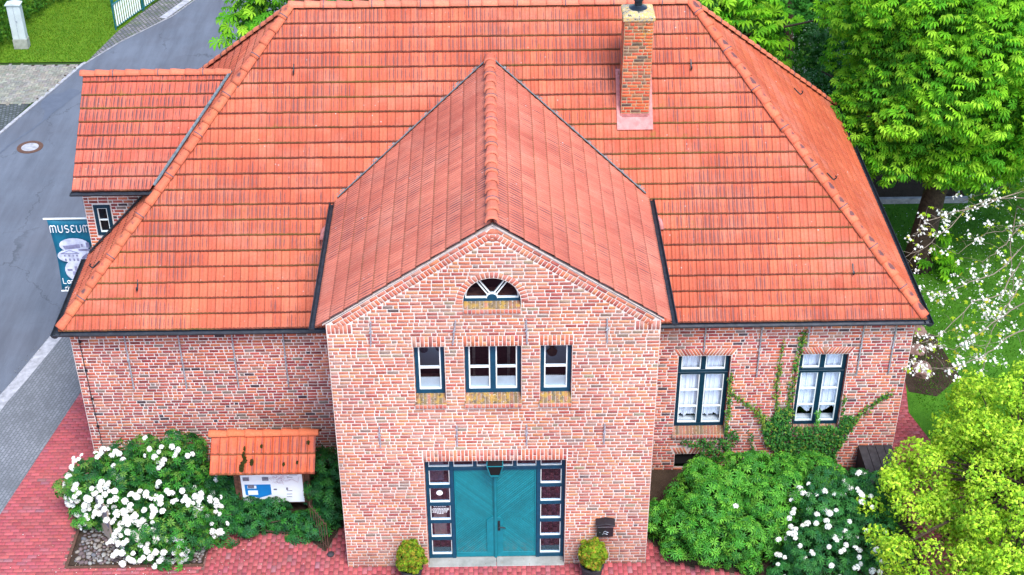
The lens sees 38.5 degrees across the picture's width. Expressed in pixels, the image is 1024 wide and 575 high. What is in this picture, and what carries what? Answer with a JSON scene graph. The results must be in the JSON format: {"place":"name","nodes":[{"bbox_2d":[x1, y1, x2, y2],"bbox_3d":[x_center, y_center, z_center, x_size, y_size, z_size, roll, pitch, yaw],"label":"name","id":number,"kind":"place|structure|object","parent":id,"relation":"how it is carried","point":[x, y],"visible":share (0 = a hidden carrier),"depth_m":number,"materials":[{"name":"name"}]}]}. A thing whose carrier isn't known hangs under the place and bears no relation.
{"place":"outdoors","nodes":[
{"label":"outdoors","id":0,"kind":"place"},
{"bbox_2d":[0,64,77,104],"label":"driveway","id":1,"kind":"structure","parent":0,"point":[12,95],"depth_m":51.89,"materials":[{"name":"grey stone"}]},
{"bbox_2d":[0,0,156,62],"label":"lawn","id":2,"kind":"structure","parent":0,"point":[84,39],"depth_m":55.30,"materials":[{"name":"green plant"}]},
{"bbox_2d":[4,0,30,48],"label":"pillar","id":3,"kind":"structure","parent":2,"relation":"on","point":[21,39],"depth_m":53.50,"materials":[{"name":"paint"}]},
{"bbox_2d":[0,0,69,40],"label":"hedge","id":4,"kind":"object","parent":2,"relation":"on","point":[37,4],"visible":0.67,"depth_m":55.45,"materials":[{"name":"green plant"}]},
{"bbox_2d":[111,0,143,29],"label":"fence panel","id":5,"kind":"object","parent":2,"relation":"on","point":[131,14],"visible":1,"depth_m":55.64,"materials":[{"name":"white paint"}]},
{"bbox_2d":[142,0,153,10],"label":"fence panel","id":6,"kind":"object","parent":2,"relation":"on","point":[144,2],"visible":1,"depth_m":56.88,"materials":[{"name":"white paint"}]},
{"bbox_2d":[0,392,200,574],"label":"brick path","id":7,"kind":"structure","parent":0,"point":[65,539],"depth_m":33.36,"materials":[{"name":"red brick"}]},
{"bbox_2d":[64,520,203,568],"bbox_3d":[-8.279,5.654,32.780,3.030,0.075,1.710,-1,34,-1],"label":"bed edging","id":8,"kind":"object","parent":7,"relation":"on","point":[67,566],"visible":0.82,"depth_m":32.09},
{"bbox_2d":[10,540,303,574],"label":"fallen petals","id":9,"kind":"object","parent":7,"relation":"on","point":[136,564],"visible":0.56,"depth_m":32.19,"materials":[{"name":"white plant"}]},
{"bbox_2d":[0,0,285,393],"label":"road","id":10,"kind":"structure","parent":0,"point":[35,188],"depth_m":46.10,"materials":[{"name":"grey asphalt"}]},
{"bbox_2d":[0,336,50,395],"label":"gutter channel","id":11,"kind":"object","parent":10,"relation":"on","point":[25,365],"visible":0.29,"depth_m":38.27,"materials":[{"name":"concrete"}]},
{"bbox_2d":[17,141,42,153],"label":"manhole cover","id":12,"kind":"object","parent":10,"relation":"on","point":[30,147],"visible":1,"depth_m":47.91,"materials":[{"name":"metal"}]},
{"bbox_2d":[0,337,61,410],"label":"kerb","id":13,"kind":"structure","parent":10,"relation":"on","point":[16,384],"depth_m":37.87,"materials":[{"name":"concrete"}]},
{"bbox_2d":[0,90,81,153],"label":"tar seam","id":14,"kind":"object","parent":10,"relation":"on","point":[7,146],"visible":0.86,"depth_m":49.17,"materials":[{"name":"asphalt"}]},
{"bbox_2d":[40,88,78,119],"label":"asphalt patch","id":15,"kind":"object","parent":10,"relation":"on","point":[50,104],"visible":1,"depth_m":50.67,"materials":[{"name":"grey asphalt"}]},
{"bbox_2d":[0,0,336,513],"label":"sidewalk","id":16,"kind":"structure","parent":0,"point":[37,406],"depth_m":36.46,"materials":[{"name":"grey concrete"}]},
{"bbox_2d":[0,397,742,574],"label":"brick path","id":17,"kind":"structure","parent":0,"point":[204,562],"depth_m":32.34,"materials":[{"name":"red brick"}]},
{"bbox_2d":[0,0,778,565],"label":"ground","id":18,"kind":"structure","parent":0,"point":[82,62],"depth_m":53.10,"materials":[{"name":"grey"}]},
{"bbox_2d":[0,104,28,129],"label":"driveway apron","id":19,"kind":"object","parent":18,"relation":"on","point":[9,113],"visible":1,"depth_m":49.91,"materials":[{"name":"grey stone"}]},
{"bbox_2d":[0,0,194,133],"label":"kerb","id":20,"kind":"structure","parent":18,"relation":"on","point":[38,101],"depth_m":51.83,"materials":[{"name":"concrete"}]},
{"bbox_2d":[89,0,192,59],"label":"cobble strip","id":21,"kind":"object","parent":18,"relation":"on","point":[149,16],"visible":1,"depth_m":56.02,"materials":[{"name":"grey stone"}]},
{"bbox_2d":[159,0,190,18],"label":"road edge stone","id":22,"kind":"object","parent":18,"relation":"on","point":[175,9],"visible":1,"depth_m":56.91,"materials":[{"name":"grey stone"}]},
{"bbox_2d":[97,475,343,557],"bbox_3d":[-6.641,5.253,33.351,6.070,0.001,2.847,-1,34,-1],"label":"planting bed","id":23,"kind":"object","parent":18,"relation":"on","point":[299,505],"visible":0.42,"depth_m":33.11,"materials":[{"name":"soil"}]},
{"bbox_2d":[69,515,208,564],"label":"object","id":24,"kind":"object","parent":23,"relation":"on","point":[77,546],"depth_m":32.47,"materials":[{"name":"stone"}]},
{"bbox_2d":[74,517,205,565],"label":"pebble paving","id":25,"kind":"structure","parent":24,"relation":"on","point":[104,554],"depth_m":32.44,"materials":[{"name":"grey gravel"}]},
{"bbox_2d":[51,429,231,571],"bbox_3d":[-8.264,4.510,32.679,4.108,2.226,3.416,-1,34,-1],"label":"rhododendron bush","id":26,"kind":"object","parent":23,"relation":"on","point":[124,487],"visible":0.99,"depth_m":32.28,"materials":[{"name":"green plant"}]},
{"bbox_2d":[208,428,321,510],"bbox_3d":[-5.445,4.116,32.850,2.400,2.411,1.546,-1,34,-1],"label":"information board","id":27,"kind":"object","parent":23,"relation":"on","point":[261,464],"visible":1,"depth_m":32.12,"materials":[{"name":"tile"}]},
{"bbox_2d":[195,460,335,548],"bbox_3d":[-5.633,4.855,33.171,3.362,1.614,2.174,-1,34,-1],"label":"rhododendron bush","id":28,"kind":"object","parent":23,"relation":"on","point":[244,521],"visible":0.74,"depth_m":32.73,"materials":[{"name":"green plant"}]},
{"bbox_2d":[309,502,328,551],"bbox_3d":[-4.254,5.299,32.363,0.028,1.040,0.702,-23,41,-30],"label":"rusty trellis","id":29,"kind":"object","parent":23,"relation":"on","point":[319,527],"visible":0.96,"depth_m":32.30,"materials":[{"name":"brown metal"}]},
{"bbox_2d":[303,444,343,530],"bbox_3d":[-4.194,4.479,33.215,1.387,1.587,1.855,-1,34,-1],"label":"rhododendron bush","id":30,"kind":"object","parent":23,"relation":"on","point":[326,496],"visible":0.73,"depth_m":32.80,"materials":[{"name":"green plant"}]},
{"bbox_2d":[208,0,384,50],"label":"horse chestnut tree","id":31,"kind":"object","parent":18,"relation":"on","point":[251,14],"visible":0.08,"depth_m":42.13,"materials":[{"name":"green plant"}]},
{"bbox_2d":[50,0,933,566],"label":"museum building","id":32,"kind":"structure","parent":18,"relation":"on","point":[662,220],"depth_m":32.23,"materials":[{"name":"brick"}]},
{"bbox_2d":[43,218,91,291],"bbox_3d":[-10.411,-0.768,35.196,1.300,2.100,0.094,-1,34,-1],"label":"banner","id":33,"kind":"object","parent":32,"relation":"attached to","point":[71,240],"visible":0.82,"depth_m":34.98,"materials":[{"name":"teal fabric"}]},
{"bbox_2d":[93,205,112,234],"bbox_3d":[-9.363,-1.565,33.682,0.380,0.800,0.090,-1,34,-1],"label":"window","id":34,"kind":"structure","parent":32,"relation":"in","point":[103,217],"depth_m":33.66,"materials":[{"name":"white paint"}]},
{"bbox_2d":[414,347,446,408],"bbox_3d":[-1.635,1.658,29.359,0.630,1.520,0.599,-1,34,-1],"label":"window","id":35,"kind":"structure","parent":32,"relation":"in","point":[430,391],"depth_m":29.48,"materials":[{"name":"white glass"}]},
{"bbox_2d":[419,347,439,364],"bbox_3d":[-1.674,1.144,30.357,0.640,1.200,0.050,-1,34,-1],"label":"window pane","id":36,"kind":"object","parent":35,"relation":"attached to","point":[429,355],"visible":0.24,"depth_m":30.54,"materials":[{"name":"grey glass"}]},
{"bbox_2d":[472,346,475,375],"bbox_3d":[-0.791,1.327,30.350,0.060,2.800,0.060,-1,34,-1],"label":"wooden post","id":37,"kind":"object","parent":32,"relation":"in","point":[473,359],"visible":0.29,"depth_m":30.42,"materials":[{"name":"white wood"}]},
{"bbox_2d":[454,470,493,556],"bbox_3d":[-0.809,4.859,31.572,0.830,2.520,0.072,-1,34,-1],"label":"door","id":38,"kind":"structure","parent":32,"relation":"in","point":[473,489],"depth_m":31.55,"materials":[{"name":"teal wood"}]},
{"bbox_2d":[463,280,520,313],"bbox_3d":[-0.388,0.024,28.262,1.110,0.805,0.570,-1,34,-1],"label":"window","id":39,"kind":"structure","parent":32,"relation":"in","point":[476,300],"depth_m":28.24,"materials":[{"name":"white paint"}]},
{"bbox_2d":[464,346,521,408],"bbox_3d":[-0.380,1.641,29.374,1.150,1.520,0.600,-1,34,-1],"label":"window","id":40,"kind":"structure","parent":32,"relation":"in","point":[491,391],"depth_m":29.50,"materials":[{"name":"clear glass"}]},
{"bbox_2d":[486,461,502,476],"bbox_3d":[-0.356,3.746,30.559,0.356,0.348,0.355,-1,34,-1],"label":"lantern","id":41,"kind":"object","parent":32,"relation":"hanging from","point":[494,469],"visible":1,"depth_m":30.42,"materials":[{"name":"black metal"}]},
{"bbox_2d":[507,346,509,374],"bbox_3d":[-0.071,1.317,30.359,0.060,2.800,0.060,-1,34,-1],"label":"wooden post","id":42,"kind":"object","parent":32,"relation":"in","point":[508,359],"visible":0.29,"depth_m":30.44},
{"bbox_2d":[496,469,535,555],"bbox_3d":[0.097,4.871,31.547,0.840,2.520,0.159,-1,34,-1],"label":"door","id":43,"kind":"structure","parent":32,"relation":"in","point":[516,489],"depth_m":31.57,"materials":[{"name":"wood"}]},
{"bbox_2d":[545,345,565,363],"bbox_3d":[0.854,1.247,30.276,0.550,1.000,0.290,-1,34,-1],"label":"window pane","id":44,"kind":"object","parent":32,"relation":"in","point":[555,354],"visible":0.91,"depth_m":30.50,"materials":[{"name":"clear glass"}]},
{"bbox_2d":[539,345,571,407],"bbox_3d":[0.870,1.624,29.390,0.650,1.520,0.600,-1,34,-1],"label":"window","id":45,"kind":"structure","parent":32,"relation":"in","point":[555,390],"depth_m":29.52,"materials":[{"name":"white glass"}]},
{"bbox_2d":[595,517,614,536],"bbox_3d":[1.993,5.142,31.403,0.410,0.449,0.190,-1,34,-1],"label":"mailbox","id":46,"kind":"object","parent":32,"relation":"attached to","point":[605,525],"visible":1,"depth_m":31.34,"materials":[{"name":"black paint"}]},
{"bbox_2d":[674,454,698,462],"bbox_3d":[4.113,3.987,34.588,0.600,0.380,0.040,-1,34,-1],"label":"cellar window","id":47,"kind":"structure","parent":32,"relation":"in","point":[679,458],"depth_m":34.58,"materials":[{"name":"black glass"}]},
{"bbox_2d":[672,356,729,438],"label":"window","id":48,"kind":"structure","parent":32,"relation":"in","point":[701,390],"depth_m":33.68,"materials":[{"name":"clear glass"}]},
{"bbox_2d":[680,329,893,467],"bbox_3d":[6.311,2.625,33.468,4.815,4.088,0.219,-1,34,-1],"label":"ivy","id":49,"kind":"object","parent":32,"relation":"attached to","point":[792,448],"visible":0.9,"depth_m":33.93,"materials":[{"name":"green plant"}]},
{"bbox_2d":[791,354,846,436],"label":"window","id":50,"kind":"structure","parent":32,"relation":"in","point":[820,381],"depth_m":33.59,"materials":[{"name":"clear glass"}]},
{"bbox_2d":[707,0,808,50],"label":"broadleaf tree","id":51,"kind":"object","parent":18,"relation":"on","point":[783,31],"visible":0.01,"depth_m":50.88,"materials":[{"name":"green plant"}]},
{"bbox_2d":[697,0,824,68],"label":"horse chestnut tree","id":52,"kind":"object","parent":18,"relation":"on","point":[738,15],"visible":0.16,"depth_m":42.96,"materials":[{"name":"green plant"}]},
{"bbox_2d":[647,467,928,574],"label":"planting bed","id":53,"kind":"object","parent":18,"relation":"on","point":[661,480],"visible":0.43,"depth_m":32.68,"materials":[{"name":"soil"}]},
{"bbox_2d":[647,450,845,574],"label":"rhododendron bush","id":54,"kind":"object","parent":53,"relation":"on","point":[745,482],"visible":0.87,"depth_m":31.97,"materials":[{"name":"green plant"}]},
{"bbox_2d":[765,465,908,574],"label":"rhododendron bush","id":55,"kind":"object","parent":53,"relation":"on","point":[842,539],"visible":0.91,"depth_m":31.54,"materials":[{"name":"green plant"}]},
{"bbox_2d":[855,445,900,502],"bbox_3d":[8.493,4.343,33.929,0.784,0.700,1.330,-1,34,-1],"label":"cellar hatch","id":56,"kind":"object","parent":53,"relation":"on","point":[870,457],"visible":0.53,"depth_m":33.98,"materials":[{"name":"grey wood"}]},
{"bbox_2d":[199,526,738,574],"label":"brick path","id":57,"kind":"structure","parent":0,"point":[503,570],"depth_m":32.07,"materials":[{"name":"red brick"}]},
{"bbox_2d":[327,551,334,556],"bbox_3d":[-3.995,5.868,32.334,0.170,0.090,0.162,-1,34,-1],"label":"trellis foot stone","id":58,"kind":"object","parent":57,"relation":"on","point":[330,553],"visible":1,"depth_m":32.30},
{"bbox_2d":[395,538,428,574],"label":"potted box ball","id":59,"kind":"object","parent":57,"relation":"on","point":[411,558],"visible":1,"depth_m":31.24,"materials":[{"name":"green plant"}]},
{"bbox_2d":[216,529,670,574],"bbox_3d":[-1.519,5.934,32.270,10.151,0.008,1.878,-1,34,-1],"label":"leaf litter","id":60,"kind":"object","parent":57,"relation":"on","point":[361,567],"visible":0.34,"depth_m":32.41,"materials":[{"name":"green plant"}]},
{"bbox_2d":[577,536,608,574],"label":"potted box ball","id":61,"kind":"object","parent":57,"relation":"on","point":[592,554],"visible":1,"depth_m":31.25,"materials":[{"name":"green plant"}]},
{"bbox_2d":[776,8,1023,574],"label":"lawn","id":62,"kind":"structure","parent":0,"point":[917,413],"depth_m":40.73,"materials":[{"name":"green plant"}]},
{"bbox_2d":[709,0,862,130],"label":"broadleaf tree","id":63,"kind":"object","parent":62,"relation":"on","point":[791,6],"visible":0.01,"depth_m":45.59,"materials":[{"name":"green plant"}]},
{"bbox_2d":[790,17,864,160],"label":"pale leaved shrub","id":64,"kind":"object","parent":62,"relation":"on","point":[820,36],"visible":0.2,"depth_m":44.41,"materials":[{"name":"green plant"}]},
{"bbox_2d":[779,0,1014,86],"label":"broadleaf tree","id":65,"kind":"object","parent":62,"relation":"on","point":[795,37],"visible":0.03,"depth_m":48.66,"materials":[{"name":"green plant"}]},
{"bbox_2d":[808,0,1023,281],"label":"horse chestnut tree","id":66,"kind":"object","parent":62,"relation":"on","point":[970,107],"visible":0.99,"depth_m":37.71,"materials":[{"name":"green plant"}]},
{"bbox_2d":[870,173,964,196],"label":"road","id":67,"kind":"structure","parent":62,"relation":"on","point":[912,187],"depth_m":45.27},
{"bbox_2d":[879,196,968,203],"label":"timber beam","id":68,"kind":"structure","parent":62,"relation":"on","point":[903,200],"depth_m":44.53,"materials":[{"name":"wood"}]},
{"bbox_2d":[905,333,958,395],"bbox_3d":[10.718,1.889,38.097,1.450,0.001,3.000,-1,34,-1],"label":"soil bed","id":69,"kind":"object","parent":62,"relation":"on","point":[912,383],"visible":0.43,"depth_m":37.59,"materials":[{"name":"brown soil"}]},
{"bbox_2d":[910,344,925,355],"bbox_3d":[10.539,1.677,38.417,0.582,0.295,0.452,-1,34,-1],"label":"boulder","id":70,"kind":"object","parent":69,"relation":"on","point":[916,350],"visible":0.52,"depth_m":38.29,"materials":[{"name":"stone"}]},
{"bbox_2d":[914,325,926,335],"bbox_3d":[10.822,1.133,39.172,0.498,0.374,0.492,-1,34,-1],"label":"boulder","id":71,"kind":"object","parent":69,"relation":"on","point":[922,328],"visible":0.41,"depth_m":39.00,"materials":[{"name":"stone"}]},
{"bbox_2d":[911,360,931,378],"bbox_3d":[10.513,2.158,37.660,0.513,0.392,0.573,-1,34,-1],"label":"boulder","id":72,"kind":"object","parent":69,"relation":"on","point":[922,375],"visible":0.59,"depth_m":37.50,"materials":[{"name":"stone"}]},
{"bbox_2d":[856,359,1023,574],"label":"lime green tree","id":73,"kind":"object","parent":62,"relation":"on","point":[1004,480],"visible":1,"depth_m":30.67,"materials":[{"name":"green plant"}]},
{"bbox_2d":[883,199,1020,360],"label":"daisies","id":74,"kind":"object","parent":62,"relation":"on","point":[974,278],"visible":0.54,"depth_m":40.90,"materials":[{"name":"white plant"}]},
{"bbox_2d":[901,160,1023,381],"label":"cherry tree","id":75,"kind":"object","parent":62,"relation":"on","point":[974,334],"visible":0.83,"depth_m":35.22,"materials":[{"name":"white plant"}]},
{"bbox_2d":[946,7,1023,57],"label":"broadleaf tree","id":76,"kind":"object","parent":62,"relation":"on","point":[997,41],"depth_m":45.42,"materials":[{"name":"green plant"}]},
{"bbox_2d":[892,382,1004,574],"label":"brick path","id":77,"kind":"structure","parent":0,"point":[908,427],"depth_m":34.67,"materials":[{"name":"red brick"}]}
]}

